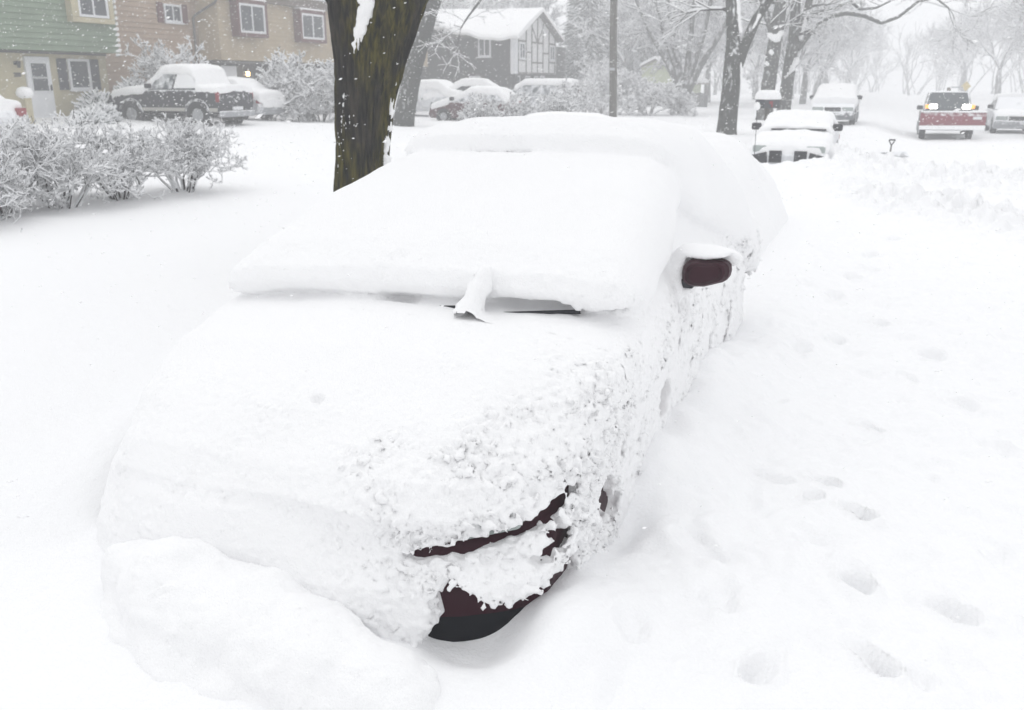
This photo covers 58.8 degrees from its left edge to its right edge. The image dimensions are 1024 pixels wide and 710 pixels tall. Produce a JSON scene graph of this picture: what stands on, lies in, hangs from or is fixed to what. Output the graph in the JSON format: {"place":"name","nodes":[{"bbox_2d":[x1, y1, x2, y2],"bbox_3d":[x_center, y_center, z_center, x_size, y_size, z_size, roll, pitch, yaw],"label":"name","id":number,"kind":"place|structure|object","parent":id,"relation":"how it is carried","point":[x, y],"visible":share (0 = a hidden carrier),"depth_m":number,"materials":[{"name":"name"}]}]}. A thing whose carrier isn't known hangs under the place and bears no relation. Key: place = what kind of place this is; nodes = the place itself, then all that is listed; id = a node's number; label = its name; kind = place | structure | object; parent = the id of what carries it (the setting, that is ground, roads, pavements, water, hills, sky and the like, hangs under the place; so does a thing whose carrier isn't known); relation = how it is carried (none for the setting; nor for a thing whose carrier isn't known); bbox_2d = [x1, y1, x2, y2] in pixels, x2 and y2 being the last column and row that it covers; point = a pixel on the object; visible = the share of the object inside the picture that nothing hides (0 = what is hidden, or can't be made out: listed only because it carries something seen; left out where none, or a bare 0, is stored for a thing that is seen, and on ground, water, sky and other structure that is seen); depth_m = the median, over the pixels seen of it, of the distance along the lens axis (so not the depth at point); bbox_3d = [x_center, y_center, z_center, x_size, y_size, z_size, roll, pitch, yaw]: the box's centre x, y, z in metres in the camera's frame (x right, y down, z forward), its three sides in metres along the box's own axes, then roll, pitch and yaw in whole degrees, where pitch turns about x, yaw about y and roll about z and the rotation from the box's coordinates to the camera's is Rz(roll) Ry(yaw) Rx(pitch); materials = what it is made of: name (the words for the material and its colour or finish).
{"place":"outdoors","nodes":[
{"label":"outdoors","id":0,"kind":"place"},
{"bbox_2d":[0,86,890,709],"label":"ground","id":1,"kind":"structure","parent":0,"point":[66,412],"depth_m":6.97,"materials":[{"name":"white snow"}]},
{"bbox_2d":[0,95,26,131],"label":"parked sedan","id":2,"kind":"object","parent":1,"relation":"on","point":[7,112],"visible":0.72,"depth_m":27.36,"materials":[{"name":"white paint"}]},
{"bbox_2d":[0,150,36,231],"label":"hedge bush","id":3,"kind":"object","parent":1,"relation":"on","point":[28,201],"visible":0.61,"depth_m":11.49,"materials":[{"name":"grey plant"}]},
{"bbox_2d":[15,86,34,123],"bbox_3d":[-16.083,-8.231,30.110,0.556,1.293,0.525,7,18,21],"label":"lidded post","id":4,"kind":"object","parent":1,"relation":"on","point":[25,95],"visible":0.79,"depth_m":29.94,"materials":[{"name":"grey"}]},
{"bbox_2d":[0,118,74,223],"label":"hedge bush","id":5,"kind":"object","parent":1,"relation":"on","point":[25,182],"visible":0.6,"depth_m":11.86,"materials":[{"name":"grey plant"}]},
{"bbox_2d":[1,114,79,198],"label":"hedge bush","id":6,"kind":"object","parent":1,"relation":"on","point":[75,185],"visible":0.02,"depth_m":13.65,"materials":[{"name":"grey plant"}]},
{"bbox_2d":[0,0,120,116],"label":"green house","id":7,"kind":"structure","parent":1,"relation":"on","point":[24,37],"depth_m":33.04,"materials":[{"name":"green wood"}]},
{"bbox_2d":[22,56,56,116],"bbox_3d":[-17.094,-9.675,32.965,0.158,2.200,1.060,7,18,21],"label":"door","id":8,"kind":"structure","parent":7,"relation":"in","point":[39,84],"depth_m":32.91,"materials":[{"name":"white"}]},
{"bbox_2d":[66,59,92,90],"bbox_3d":[-16.397,-10.633,34.523,0.130,1.180,1.120,7,18,21],"label":"window","id":9,"kind":"structure","parent":7,"relation":"in","point":[82,74],"depth_m":34.52,"materials":[{"name":"white glass"}]},
{"bbox_2d":[78,0,109,18],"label":"window","id":10,"kind":"structure","parent":7,"relation":"in","point":[99,8],"depth_m":33.78,"materials":[{"name":"white glass"}]},
{"bbox_2d":[0,109,143,208],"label":"hedge bush","id":11,"kind":"object","parent":1,"relation":"on","point":[76,156],"visible":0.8,"depth_m":12.39,"materials":[{"name":"grey plant"}]},
{"bbox_2d":[65,106,114,124],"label":"evergreen shrub","id":12,"kind":"object","parent":1,"relation":"on","point":[101,115],"visible":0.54,"depth_m":30.97,"materials":[{"name":"white plant"}]},
{"bbox_2d":[71,87,121,116],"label":"evergreen shrub","id":13,"kind":"object","parent":1,"relation":"on","point":[85,98],"visible":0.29,"depth_m":33.58,"materials":[{"name":"white plant"}]},
{"bbox_2d":[83,100,123,121],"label":"evergreen shrub","id":14,"kind":"object","parent":1,"relation":"on","point":[115,114],"visible":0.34,"depth_m":32.26,"materials":[{"name":"white plant"}]},
{"bbox_2d":[55,113,196,203],"bbox_3d":[-5.990,-2.978,13.840,1.739,1.403,2.196,7,18,21],"label":"hedge bush","id":15,"kind":"object","parent":1,"relation":"on","point":[145,154],"visible":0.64,"depth_m":13.68,"materials":[{"name":"grey plant"}]},
{"bbox_2d":[110,74,158,117],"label":"evergreen shrub","id":16,"kind":"object","parent":1,"relation":"on","point":[127,82],"visible":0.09,"depth_m":34.93,"materials":[{"name":"white plant"}]},
{"bbox_2d":[114,33,208,117],"bbox_3d":[-13.346,-10.794,35.436,4.515,3.213,3.412,-2,17,-6],"label":"snowy shrub","id":17,"kind":"object","parent":1,"relation":"on","point":[156,56],"visible":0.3,"depth_m":34.96,"materials":[{"name":"grey plant"}]},
{"bbox_2d":[103,113,247,192],"bbox_3d":[-5.502,-3.288,14.986,2.193,1.367,1.607,-1,17,-4],"label":"hedge bush","id":18,"kind":"object","parent":1,"relation":"on","point":[193,145],"visible":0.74,"depth_m":14.79,"materials":[{"name":"grey plant"}]},
{"bbox_2d":[142,62,219,116],"bbox_3d":[-13.732,-10.963,37.679,3.544,2.538,4.176,-10,19,-30],"label":"snowy shrub","id":19,"kind":"object","parent":1,"relation":"on","point":[157,70],"depth_m":35.67,"materials":[{"name":"grey plant"}]},
{"bbox_2d":[108,63,254,125],"bbox_3d":[-12.334,-9.621,33.732,5.233,2.283,2.350,7,18,21],"label":"pickup truck","id":20,"kind":"object","parent":1,"relation":"on","point":[197,83],"visible":0.96,"depth_m":32.76,"materials":[{"name":"paint"}]},
{"bbox_2d":[211,76,286,119],"bbox_3d":[-11.669,-10.462,37.084,4.777,1.740,2.140,7,18,21],"label":"parked sedan","id":21,"kind":"object","parent":1,"relation":"on","point":[267,106],"visible":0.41,"depth_m":36.14,"materials":[{"name":"silver metal"}]},
{"bbox_2d":[97,0,427,112],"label":"beige house","id":22,"kind":"structure","parent":1,"relation":"on","point":[305,25],"depth_m":41.05,"materials":[{"name":"beige brick"}]},
{"bbox_2d":[163,3,184,24],"bbox_3d":[-14.663,-14.764,39.354,0.130,0.800,1.160,7,18,21],"label":"window","id":23,"kind":"structure","parent":22,"relation":"in","point":[171,8],"depth_m":39.34,"materials":[{"name":"white glass"}]},
{"bbox_2d":[221,66,236,76],"bbox_3d":[-13.128,-12.371,42.391,0.068,2.150,1.050,7,18,21],"label":"door","id":24,"kind":"structure","parent":22,"relation":"in","point":[231,70],"depth_m":42.20,"materials":[{"name":"white"}]},
{"bbox_2d":[239,3,265,33],"bbox_3d":[-11.976,-15.505,41.895,0.070,1.270,1.870,7,18,21],"label":"window","id":25,"kind":"structure","parent":22,"relation":"in","point":[258,20],"depth_m":41.90,"materials":[{"name":"white glass"}]},
{"bbox_2d":[302,13,324,39],"bbox_3d":[-10.141,-16.719,46.274,0.070,1.220,1.970,7,18,21],"label":"window","id":26,"kind":"structure","parent":22,"relation":"in","point":[309,27],"depth_m":46.28,"materials":[{"name":"white glass"}]},
{"bbox_2d":[100,536,440,709],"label":"snow slab","id":27,"kind":"structure","parent":1,"relation":"on","point":[202,617],"depth_m":3.14,"materials":[{"name":"white snow"}]},
{"bbox_2d":[255,47,334,121],"bbox_3d":[-7.864,-11.099,37.984,5.638,3.426,4.785,1,17,5],"label":"snowy shrub","id":28,"kind":"object","parent":1,"relation":"on","point":[292,71],"visible":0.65,"depth_m":37.08,"materials":[{"name":"grey plant"}]},
{"bbox_2d":[286,86,328,121],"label":"snowy shrub","id":29,"kind":"object","parent":1,"relation":"on","point":[307,108],"visible":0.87,"depth_m":37.08,"materials":[{"name":"white snow"}]},
{"bbox_2d":[310,58,419,92],"bbox_3d":[-6.014,-11.086,38.461,4.253,3.045,5.011,1,17,3],"label":"snowy shrub","id":30,"kind":"object","parent":1,"relation":"on","point":[328,70],"visible":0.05,"depth_m":36.42,"materials":[{"name":"grey plant"}]},
{"bbox_2d":[325,0,428,191],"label":"tree","id":31,"kind":"object","parent":1,"relation":"on","point":[363,98],"visible":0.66,"depth_m":8.81,"materials":[{"name":"brown plant"}]},
{"bbox_2d":[415,79,461,112],"bbox_3d":[-4.568,-13.800,48.683,4.702,1.910,2.140,7,18,21],"label":"parked sedan","id":32,"kind":"object","parent":1,"relation":"on","point":[427,85],"visible":0.4,"depth_m":47.58,"materials":[{"name":"white paint"}]},
{"bbox_2d":[392,0,505,126],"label":"leaning tree","id":33,"kind":"object","parent":1,"relation":"on","point":[403,115],"visible":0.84,"depth_m":33.66,"materials":[{"name":"grey plant"}]},
{"bbox_2d":[439,0,463,8],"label":"bare tree","id":34,"kind":"object","parent":1,"relation":"on","point":[450,5],"visible":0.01,"depth_m":76.51,"materials":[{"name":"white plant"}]},
{"bbox_2d":[421,78,511,107],"bbox_3d":[-2.378,-13.769,48.222,4.702,1.814,2.140,2,17,7],"label":"parked sedan","id":35,"kind":"object","parent":1,"relation":"on","point":[426,100],"visible":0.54,"depth_m":47.41,"materials":[{"name":"white paint"}]},
{"bbox_2d":[429,86,521,120],"bbox_3d":[-1.684,-11.711,42.576,4.162,1.757,2.100,7,18,21],"label":"parked hatchback","id":36,"kind":"object","parent":1,"relation":"on","point":[444,107],"visible":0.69,"depth_m":41.95,"materials":[{"name":"white paint"}]},
{"bbox_2d":[457,92,503,120],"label":"snowy shrub","id":37,"kind":"object","parent":1,"relation":"on","point":[469,111],"visible":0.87,"depth_m":32.13,"materials":[{"name":"white snow"}]},
{"bbox_2d":[421,8,565,89],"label":"half timbered house","id":38,"kind":"structure","parent":1,"relation":"on","point":[536,19],"depth_m":60.40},
{"bbox_2d":[477,39,491,57],"bbox_3d":[-1.814,-20.162,59.413,1.000,1.380,0.130,7,18,21],"label":"window","id":39,"kind":"structure","parent":38,"relation":"in","point":[484,48],"depth_m":59.47,"materials":[{"name":"white"}]},
{"bbox_2d":[519,42,526,59],"bbox_3d":[0.708,-19.981,59.749,0.130,1.080,1.100,7,18,21],"label":"window","id":40,"kind":"structure","parent":38,"relation":"in","point":[522,56],"depth_m":59.74,"materials":[{"name":"white"}]},
{"bbox_2d":[549,45,555,61],"bbox_3d":[2.899,-21.539,64.944,0.130,1.080,1.100,7,18,21],"label":"window","id":41,"kind":"structure","parent":38,"relation":"in","point":[552,48],"depth_m":64.88,"materials":[{"name":"white"}]},
{"bbox_2d":[440,0,577,31],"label":"bare tree","id":42,"kind":"object","parent":1,"relation":"on","point":[545,4],"visible":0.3,"depth_m":78.76,"materials":[{"name":"white plant"}]},
{"bbox_2d":[327,111,702,178],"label":"snow bank","id":43,"kind":"structure","parent":1,"relation":"on","point":[397,153],"depth_m":17.37,"materials":[{"name":"white snow"}]},
{"bbox_2d":[500,91,552,116],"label":"snowy shrub","id":44,"kind":"object","parent":1,"relation":"on","point":[524,109],"visible":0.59,"depth_m":32.34,"materials":[{"name":"white snow"}]},
{"bbox_2d":[512,78,582,109],"bbox_3d":[1.361,-14.239,50.217,4.842,2.030,2.260,7,18,21],"label":"parked van","id":45,"kind":"object","parent":1,"relation":"on","point":[543,84],"visible":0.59,"depth_m":49.27,"materials":[{"name":"silver metal"}]},
{"bbox_2d":[537,88,582,111],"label":"snowy shrub","id":46,"kind":"object","parent":1,"relation":"on","point":[567,103],"visible":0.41,"depth_m":33.23,"materials":[{"name":"white snow"}]},
{"bbox_2d":[563,34,589,88],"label":"evergreen tree","id":47,"kind":"object","parent":1,"relation":"on","point":[572,72],"visible":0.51,"depth_m":65.48,"materials":[{"name":"grey plant"}]},
{"bbox_2d":[548,79,609,112],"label":"snowy shrub","id":48,"kind":"object","parent":1,"relation":"on","point":[584,97],"visible":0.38,"depth_m":39.46,"materials":[{"name":"white snow"}]},
{"bbox_2d":[556,0,621,76],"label":"evergreen tree","id":49,"kind":"object","parent":1,"relation":"on","point":[591,7],"visible":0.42,"depth_m":81.75,"materials":[{"name":"grey plant"}]},
{"bbox_2d":[573,54,639,113],"bbox_3d":[5.078,-15.596,52.545,4.837,3.442,3.655,-6,18,-21],"label":"snowy shrub","id":50,"kind":"object","parent":1,"relation":"on","point":[605,64],"visible":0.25,"depth_m":52.02,"materials":[{"name":"grey plant"}]},
{"bbox_2d":[576,66,637,115],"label":"snowy shrub","id":51,"kind":"object","parent":1,"relation":"on","point":[603,83],"visible":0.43,"depth_m":44.01,"materials":[{"name":"grey plant"}]},
{"bbox_2d":[609,0,616,116],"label":"utility pole","id":52,"kind":"object","parent":1,"relation":"on","point":[613,65],"visible":0.8,"depth_m":39.45,"materials":[{"name":"grey wood"}]},
{"bbox_2d":[571,0,680,67],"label":"bare tree","id":53,"kind":"object","parent":1,"relation":"on","point":[624,57],"visible":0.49,"depth_m":79.17,"materials":[{"name":"white plant"}]},
{"bbox_2d":[617,50,645,102],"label":"evergreen tree","id":54,"kind":"object","parent":1,"relation":"on","point":[634,60],"visible":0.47,"depth_m":68.13,"materials":[{"name":"grey plant"}]},
{"bbox_2d":[617,0,681,69],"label":"evergreen tree","id":55,"kind":"object","parent":1,"relation":"on","point":[650,53],"visible":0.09,"depth_m":85.44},
{"bbox_2d":[617,67,693,115],"bbox_3d":[8.125,-15.092,52.641,5.011,3.045,4.253,5,17,16],"label":"snowy shrub","id":56,"kind":"object","parent":1,"relation":"on","point":[658,99],"visible":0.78,"depth_m":52.02,"materials":[{"name":"grey plant"}]},
{"bbox_2d":[608,92,707,106],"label":"board fence","id":57,"kind":"object","parent":1,"relation":"on","point":[702,99],"visible":0.11,"depth_m":70.15,"materials":[{"name":"grey"}]},
{"bbox_2d":[639,56,708,101],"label":"pale green house","id":58,"kind":"structure","parent":1,"relation":"on","point":[665,76],"depth_m":75.76,"materials":[{"name":"white"}]},
{"bbox_2d":[666,87,698,115],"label":"snowy shrub","id":59,"kind":"object","parent":1,"relation":"on","point":[684,100],"visible":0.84,"depth_m":52.67,"materials":[{"name":"white snow"}]},
{"bbox_2d":[599,0,772,113],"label":"many stemmed tree","id":60,"kind":"object","parent":1,"relation":"on","point":[675,56],"visible":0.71,"depth_m":54.93,"materials":[{"name":"white plant"}]},
{"bbox_2d":[650,0,745,102],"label":"bare tree","id":61,"kind":"object","parent":1,"relation":"on","point":[708,75],"visible":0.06,"depth_m":83.97,"materials":[{"name":"white plant"}]},
{"bbox_2d":[642,0,803,134],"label":"forked tree","id":62,"kind":"object","parent":1,"relation":"on","point":[735,47],"visible":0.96,"depth_m":29.80,"materials":[{"name":"grey plant"}]},
{"bbox_2d":[704,34,766,99],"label":"bare tree","id":63,"kind":"object","parent":1,"relation":"on","point":[756,65],"depth_m":99.25,"materials":[{"name":"white plant"}]},
{"bbox_2d":[672,0,802,96],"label":"bare tree","id":64,"kind":"object","parent":1,"relation":"on","point":[722,39],"visible":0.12,"depth_m":71.19,"materials":[{"name":"white plant"}]},
{"bbox_2d":[754,102,759,156],"bbox_3d":[5.055,-4.408,19.019,0.134,1.721,0.329,7,18,21],"label":"marker rod","id":65,"kind":"object","parent":1,"relation":"on","point":[756,106],"visible":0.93,"depth_m":18.88,"materials":[{"name":"white plastic"}]},
{"bbox_2d":[723,0,811,119],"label":"tree","id":66,"kind":"object","parent":1,"relation":"on","point":[771,67],"visible":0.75,"depth_m":41.51,"materials":[{"name":"plant"}]},
{"bbox_2d":[755,90,780,120],"bbox_3d":[7.539,-6.914,26.945,0.750,1.815,0.440,-12,20,-34],"label":"mailbox","id":67,"kind":"object","parent":1,"relation":"on","point":[767,100],"visible":0.77,"depth_m":26.59,"materials":[{"name":"grey"}]},
{"bbox_2d":[744,3,828,98],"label":"bare tree","id":68,"kind":"object","parent":1,"relation":"on","point":[753,52],"visible":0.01,"depth_m":104.33,"materials":[{"name":"white plant"}]},
{"bbox_2d":[556,22,1023,94],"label":"wood","id":69,"kind":"object","parent":1,"relation":"on","point":[858,70],"visible":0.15,"depth_m":163.67,"materials":[{"name":"grey plant"}]},
{"bbox_2d":[740,0,847,83],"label":"bare tree","id":70,"kind":"object","parent":1,"relation":"on","point":[779,67],"visible":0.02,"depth_m":82.49,"materials":[{"name":"white plant"}]},
{"bbox_2d":[740,0,860,82],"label":"bare tree","id":71,"kind":"object","parent":1,"relation":"on","point":[760,34],"visible":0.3,"depth_m":59.97,"materials":[{"name":"white plant"}]},
{"bbox_2d":[765,0,878,103],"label":"bare tree","id":72,"kind":"object","parent":1,"relation":"on","point":[810,65],"visible":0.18,"depth_m":72.48,"materials":[{"name":"white plant"}]},
{"bbox_2d":[810,83,861,124],"bbox_3d":[14.204,-11.010,39.812,2.140,1.754,4.702,7,18,21],"label":"parked sedan","id":73,"kind":"object","parent":1,"relation":"on","point":[836,99],"visible":0.91,"depth_m":38.29,"materials":[{"name":"grey paint"}]},
{"bbox_2d":[799,1,887,99],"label":"bare tree","id":74,"kind":"object","parent":1,"relation":"on","point":[820,76],"visible":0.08,"depth_m":90.01,"materials":[{"name":"white plant"}]},
{"bbox_2d":[819,0,880,83],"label":"bare tree","id":75,"kind":"object","parent":1,"relation":"on","point":[838,52],"visible":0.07,"depth_m":108.79,"materials":[{"name":"white plant"}]},
{"bbox_2d":[827,12,894,82],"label":"bare tree","id":76,"kind":"object","parent":1,"relation":"on","point":[879,40],"visible":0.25,"depth_m":126.12,"materials":[{"name":"white plant"}]},
{"bbox_2d":[774,0,1006,110],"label":"street tree","id":77,"kind":"object","parent":1,"relation":"on","point":[795,34],"visible":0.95,"depth_m":42.10,"materials":[{"name":"white plant"}]},
{"bbox_2d":[0,0,1023,675],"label":"falling snow","id":78,"kind":"structure","parent":0,"point":[558,104],"depth_m":16.11,"materials":[{"name":"white snow"}]},
{"bbox_2d":[412,87,1023,709],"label":"road","id":79,"kind":"structure","parent":0,"point":[872,575],"depth_m":4.48,"materials":[{"name":"white snow"}]},
{"bbox_2d":[96,114,762,647],"bbox_3d":[0.131,-0.345,5.576,2.487,2.139,5.485,7,18,21],"label":"buried sedan","id":80,"kind":"object","parent":79,"relation":"on","point":[500,470],"visible":0.88,"depth_m":4.01,"materials":[{"name":"white"}]},
{"bbox_2d":[699,132,787,256],"bbox_3d":[2.184,-2.072,12.027,2.676,1.661,5.703,7,18,21],"label":"buried car","id":81,"kind":"object","parent":79,"relation":"on","point":[764,202],"visible":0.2,"depth_m":11.86,"materials":[{"name":"white"}]},
{"bbox_2d":[749,109,842,163],"bbox_3d":[7.248,-5.416,23.013,2.140,1.540,4.732,7,18,21],"label":"parked sedan","id":82,"kind":"object","parent":79,"relation":"on","point":[817,139],"visible":0.93,"depth_m":21.41,"materials":[{"name":"white paint"}]},
{"bbox_2d":[878,139,908,156],"bbox_3d":[10.361,-5.551,24.922,0.966,0.721,0.282,0,17,-1],"label":"snow shovel","id":83,"kind":"object","parent":79,"relation":"on","point":[898,153],"visible":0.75,"depth_m":24.85,"materials":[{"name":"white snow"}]},
{"bbox_2d":[916,87,986,138],"bbox_3d":[17.690,-9.818,36.844,2.410,2.041,5.637,7,18,21],"label":"plough truck","id":84,"kind":"object","parent":79,"relation":"on","point":[938,108],"visible":0.98,"depth_m":34.80,"materials":[{"name":"red metal"}]},
{"bbox_2d":[961,81,970,91],"bbox_3d":[29.901,-16.909,60.069,0.600,2.290,0.105,7,18,21],"label":"road sign","id":85,"kind":"object","parent":79,"relation":"on","point":[966,85],"visible":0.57,"depth_m":59.78,"materials":[{"name":"yellow"}]},
{"bbox_2d":[984,93,1023,132],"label":"parked sedan","id":86,"kind":"object","parent":79,"relation":"on","point":[998,106],"visible":0.95,"depth_m":39.38,"materials":[{"name":"silver metal"}]},
{"bbox_2d":[444,0,1023,87],"label":"sky","id":87,"kind":"structure","parent":0,"point":[977,71],"materials":[{"name":"white"}]},
{"bbox_2d":[915,87,1023,104],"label":"ground","id":88,"kind":"structure","parent":0,"point":[983,96],"depth_m":186.44,"materials":[{"name":"white snow"}]},
{"bbox_2d":[912,1,1006,91],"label":"bare tree","id":89,"kind":"object","parent":88,"relation":"on","point":[934,31],"visible":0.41,"depth_m":122.19,"materials":[{"name":"white plant"}]},
{"bbox_2d":[939,0,1023,94],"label":"bare tree","id":90,"kind":"object","parent":88,"relation":"on","point":[1009,52],"visible":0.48,"depth_m":102.11,"materials":[{"name":"white plant"}]},
{"bbox_2d":[990,0,1023,59],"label":"bare tree","id":91,"kind":"object","parent":88,"relation":"on","point":[1016,30],"visible":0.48,"depth_m":65.92,"materials":[{"name":"white plant"}]},
{"bbox_2d":[999,0,1023,56],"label":"bare tree","id":92,"kind":"object","parent":88,"relation":"on","point":[1020,18],"visible":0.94,"depth_m":50.91,"materials":[{"name":"white plant"}]},
{"bbox_2d":[1003,2,1023,57],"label":"bare tree","id":93,"kind":"object","parent":88,"relation":"on","point":[1014,40],"visible":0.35,"depth_m":79.95,"materials":[{"name":"white plant"}]},
{"bbox_2d":[1004,11,1023,48],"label":"bare tree","id":94,"kind":"object","parent":88,"relation":"on","point":[1011,25],"visible":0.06,"depth_m":94.41,"materials":[{"name":"white plant"}]}
]}

